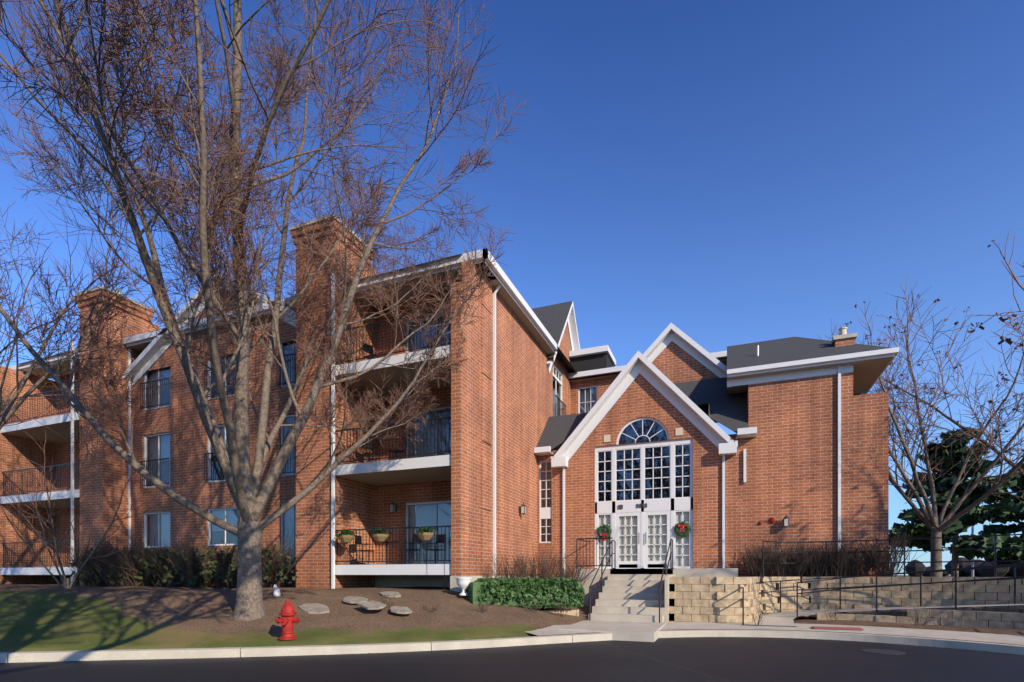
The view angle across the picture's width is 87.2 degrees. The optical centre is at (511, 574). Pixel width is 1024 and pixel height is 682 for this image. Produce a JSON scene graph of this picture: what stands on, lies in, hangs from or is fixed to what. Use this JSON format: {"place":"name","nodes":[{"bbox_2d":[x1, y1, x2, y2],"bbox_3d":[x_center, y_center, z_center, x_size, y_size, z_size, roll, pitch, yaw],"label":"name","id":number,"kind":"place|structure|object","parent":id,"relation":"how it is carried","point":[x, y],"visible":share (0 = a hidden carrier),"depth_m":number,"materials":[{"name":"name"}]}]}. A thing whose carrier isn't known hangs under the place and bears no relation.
{"place":"outdoors","nodes":[
{"label":"outdoors","id":0,"kind":"place"},
{"bbox_2d":[273,584,280,596],"bbox_3d":[-5.683,0.383,12.989,0.170,0.315,0.162,0,0,22],"label":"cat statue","id":1,"kind":"object","parent":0,"point":[276,593],"visible":1,"depth_m":12.94,"materials":[{"name":"white"}]},
{"bbox_2d":[0,637,1023,681],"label":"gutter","id":2,"kind":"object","parent":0,"point":[723,659],"depth_m":8.60,"materials":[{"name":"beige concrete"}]},
{"bbox_2d":[0,630,1023,662],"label":"kerb","id":3,"kind":"structure","parent":2,"relation":"on","point":[95,655],"depth_m":10.14,"materials":[{"name":"concrete"}]},
{"bbox_2d":[860,649,905,654],"bbox_3d":[6.982,1.445,10.132,0.720,0.010,0.720,0,0,22],"label":"manhole cover","id":4,"kind":"object","parent":2,"relation":"on","point":[885,651],"visible":1,"depth_m":10.10,"materials":[{"name":"grey metal"}]},
{"bbox_2d":[0,583,1023,662],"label":"ground","id":5,"kind":"structure","parent":0,"point":[50,617],"depth_m":11.66,"materials":[{"name":"brown soil"}]},
{"bbox_2d":[0,428,164,587],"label":"ornamental tree","id":6,"kind":"object","parent":5,"relation":"on","point":[65,582],"visible":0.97,"depth_m":15.70,"materials":[{"name":"brown plant"}]},
{"bbox_2d":[0,128,186,453],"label":"bare tree","id":7,"kind":"object","parent":5,"relation":"on","point":[7,413],"visible":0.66,"depth_m":17.12,"materials":[{"name":"brown plant"}]},
{"bbox_2d":[0,0,531,620],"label":"bare tree","id":8,"kind":"object","parent":5,"relation":"on","point":[250,496],"visible":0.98,"depth_m":11.35,"materials":[{"name":"brown plant"}]},
{"bbox_2d":[275,600,299,639],"bbox_3d":[-4.293,0.855,10.295,0.383,0.750,0.381,0,0,-41],"label":"fire hydrant","id":9,"kind":"object","parent":5,"relation":"on","point":[287,620],"visible":1,"depth_m":10.21,"materials":[{"name":"red metal"}]},
{"bbox_2d":[298,591,411,613],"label":"rocks","id":10,"kind":"object","parent":5,"relation":"on","point":[318,608],"visible":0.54,"depth_m":12.28,"materials":[{"name":"grey stone"}]},
{"bbox_2d":[444,525,450,593],"bbox_3d":[-1.704,-0.384,14.199,0.205,1.868,0.014,0,0,22],"label":"shepherd hook","id":11,"kind":"object","parent":5,"relation":"on","point":[444,558],"visible":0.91,"depth_m":14.23,"materials":[{"name":"black metal"}]},
{"bbox_2d":[0,214,898,610],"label":"apartment building","id":12,"kind":"structure","parent":5,"relation":"on","point":[804,448],"depth_m":18.23,"materials":[{"name":"brick"}]},
{"bbox_2d":[2,307,566,565],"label":"balcony railings","id":13,"kind":"object","parent":12,"relation":"on","point":[337,431],"visible":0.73,"depth_m":17.96,"materials":[{"name":"black metal"}]},
{"bbox_2d":[335,529,355,543],"bbox_3d":[-4.922,-1.124,15.880,0.608,0.448,0.571,0,0,-21],"label":"hanging basket","id":14,"kind":"object","parent":13,"relation":"attached to","point":[344,536],"visible":1,"depth_m":15.75,"materials":[{"name":"brown"}]},
{"bbox_2d":[369,529,391,542],"bbox_3d":[-3.798,-1.121,15.414,0.642,0.441,0.572,0,0,9],"label":"hanging basket","id":15,"kind":"object","parent":13,"relation":"attached to","point":[381,536],"visible":1,"depth_m":15.30,"materials":[{"name":"brown"}]},
{"bbox_2d":[416,526,436,541],"bbox_3d":[-2.404,-1.125,14.875,0.643,0.451,0.648,0,0,22],"label":"hanging basket","id":16,"kind":"object","parent":13,"relation":"attached to","point":[424,534],"visible":1,"depth_m":14.74,"materials":[{"name":"brown"}]},
{"bbox_2d":[389,501,396,513],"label":"wall lamp","id":17,"kind":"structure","parent":12,"relation":"attached to","point":[392,507],"depth_m":17.62,"materials":[{"name":"grey metal"}]},
{"bbox_2d":[355,342,443,564],"bbox_3d":[-3.377,-3.755,16.289,2.896,6.932,0.960,0,0,22],"label":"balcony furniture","id":18,"kind":"object","parent":12,"relation":"on","point":[438,537],"visible":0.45,"depth_m":16.47,"materials":[{"name":"brown wood"}]},
{"bbox_2d":[519,503,525,514],"bbox_3d":[0.369,-2.280,18.593,0.255,0.440,0.190,0,0,22],"label":"wall lamp","id":19,"kind":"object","parent":12,"relation":"attached to","point":[522,509],"depth_m":18.54,"materials":[{"name":"white glass"}]},
{"bbox_2d":[597,524,611,540],"bbox_3d":[3.363,-1.542,19.517,0.560,0.623,0.201,0,0,22],"label":"wreath","id":20,"kind":"object","parent":12,"relation":"attached to","point":[608,532],"visible":0.98,"depth_m":19.47,"materials":[{"name":"green plant"}]},
{"bbox_2d":[619,503,646,508],"bbox_3d":[4.308,-2.455,19.171,1.000,0.150,0.040,0,0,22],"label":"address plaque","id":21,"kind":"object","parent":12,"relation":"attached to","point":[620,506],"visible":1,"depth_m":19.10,"materials":[{"name":"grey metal"}]},
{"bbox_2d":[674,520,690,537],"bbox_3d":[5.869,-1.574,18.515,0.563,0.612,0.201,0,0,22],"label":"wreath","id":22,"kind":"object","parent":12,"relation":"attached to","point":[685,533],"visible":1,"depth_m":18.46,"materials":[{"name":"green plant"}]},
{"bbox_2d":[759,517,775,524],"bbox_3d":[8.307,-1.758,17.491,0.505,0.225,0.070,0,0,22],"label":"fire alarm bell","id":23,"kind":"object","parent":12,"relation":"attached to","point":[772,520],"visible":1,"depth_m":17.43,"materials":[{"name":"red metal"}]},
{"bbox_2d":[783,515,788,527],"bbox_3d":[8.777,-1.710,17.203,0.190,0.440,0.255,0,0,22],"label":"wall lamp","id":24,"kind":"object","parent":12,"relation":"attached to","point":[786,521],"depth_m":17.12,"materials":[{"name":"white glass"}]},
{"bbox_2d":[456,578,471,594],"bbox_3d":[-1.254,0.300,13.964,0.440,0.460,0.440,0,0,22],"label":"urn planter","id":25,"kind":"object","parent":5,"relation":"on","point":[463,584],"visible":0.99,"depth_m":13.83,"materials":[{"name":"white"}]},
{"bbox_2d":[62,523,936,625],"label":"bare shrubs","id":26,"kind":"object","parent":5,"relation":"on","point":[166,568],"visible":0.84,"depth_m":16.63,"materials":[{"name":"brown plant"}]},
{"bbox_2d":[466,577,585,608],"bbox_3d":[0.401,0.476,14.489,3.295,0.853,1.105,0,0,-21],"label":"evergreen hedge","id":27,"kind":"object","parent":5,"relation":"on","point":[513,592],"visible":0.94,"depth_m":14.06,"materials":[{"name":"green plant"}]},
{"bbox_2d":[543,609,578,615],"bbox_3d":[-0.846,1.150,14.081,5.522,0.392,0.551,0,0,-13],"label":"bed edging","id":28,"kind":"object","parent":5,"relation":"on","point":[574,612],"visible":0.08,"depth_m":14.67,"materials":[{"name":"beige stone"}]},
{"bbox_2d":[575,568,737,622],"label":"entrance stairs","id":29,"kind":"structure","parent":5,"relation":"on","point":[630,595],"depth_m":15.89,"materials":[{"name":"concrete"}]},
{"bbox_2d":[576,534,1023,624],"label":"railings","id":30,"kind":"object","parent":5,"relation":"on","point":[839,588],"visible":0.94,"depth_m":14.65,"materials":[{"name":"black metal"}]},
{"bbox_2d":[668,577,1023,622],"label":"retaining wall","id":31,"kind":"structure","parent":5,"relation":"on","point":[708,599],"depth_m":14.49,"materials":[{"name":"beige stone"}]},
{"bbox_2d":[817,608,1023,628],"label":"retaining wall","id":32,"kind":"structure","parent":5,"relation":"on","point":[992,619],"depth_m":12.93,"materials":[{"name":"beige stone"}]},
{"bbox_2d":[967,231,1023,366],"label":"bare tree","id":33,"kind":"object","parent":5,"relation":"on","point":[1008,341],"visible":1,"depth_m":10.85,"materials":[{"name":"brown plant"}]},
{"bbox_2d":[0,0,1023,574],"label":"sky","id":34,"kind":"structure","parent":0,"point":[726,173],"materials":[{"name":"blue"}]},
{"bbox_2d":[526,620,1023,644],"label":"sidewalk","id":35,"kind":"structure","parent":0,"point":[633,631],"depth_m":12.25,"materials":[{"name":"concrete"}]},
{"bbox_2d":[812,626,863,629],"bbox_3d":[7.632,1.249,12.618,1.000,0.022,0.400,0,0,22],"label":"tactile pad","id":36,"kind":"object","parent":35,"relation":"on","point":[844,628],"visible":1,"depth_m":12.58,"materials":[{"name":"red"}]},
{"bbox_2d":[744,604,1023,625],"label":"ramp surface","id":37,"kind":"object","parent":35,"relation":"on","point":[781,619],"visible":0.91,"depth_m":14.55,"materials":[{"name":"concrete"}]},
{"bbox_2d":[891,575,987,584],"bbox_3d":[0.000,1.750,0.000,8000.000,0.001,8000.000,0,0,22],"label":"ground sheet","id":38,"kind":"object","parent":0,"point":[923,576],"depth_m":579.35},
{"bbox_2d":[889,427,1023,576],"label":"pine tree","id":39,"kind":"object","parent":38,"relation":"on","point":[974,516],"visible":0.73,"depth_m":34.45,"materials":[{"name":"green plant"}]},
{"bbox_2d":[905,557,1023,576],"bbox_3d":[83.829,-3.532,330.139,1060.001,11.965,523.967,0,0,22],"label":"parked cars","id":40,"kind":"object","parent":38,"relation":"on","point":[1000,572],"visible":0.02,"depth_m":245.13,"materials":[{"name":"black metal"}]},
{"bbox_2d":[971,526,973,584],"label":"light pole","id":41,"kind":"object","parent":38,"relation":"on","point":[972,563],"depth_m":47.97,"materials":[{"name":"grey"}]},
{"bbox_2d":[978,464,1023,565],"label":"pine tree","id":42,"kind":"object","parent":38,"relation":"on","point":[1002,529],"visible":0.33,"depth_m":37.33,"materials":[{"name":"green plant"}]},
{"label":"terrace","id":43,"kind":"structure","parent":0,"visible":0},
{"bbox_2d":[816,277,1023,591],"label":"bare tree","id":44,"kind":"object","parent":43,"relation":"on","point":[931,520],"visible":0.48,"depth_m":22.50,"materials":[{"name":"brown plant"}]},
{"bbox_2d":[834,229,1023,474],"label":"bare tree","id":45,"kind":"object","parent":43,"relation":"on","point":[971,414],"visible":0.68,"depth_m":23.22,"materials":[{"name":"brown plant"}]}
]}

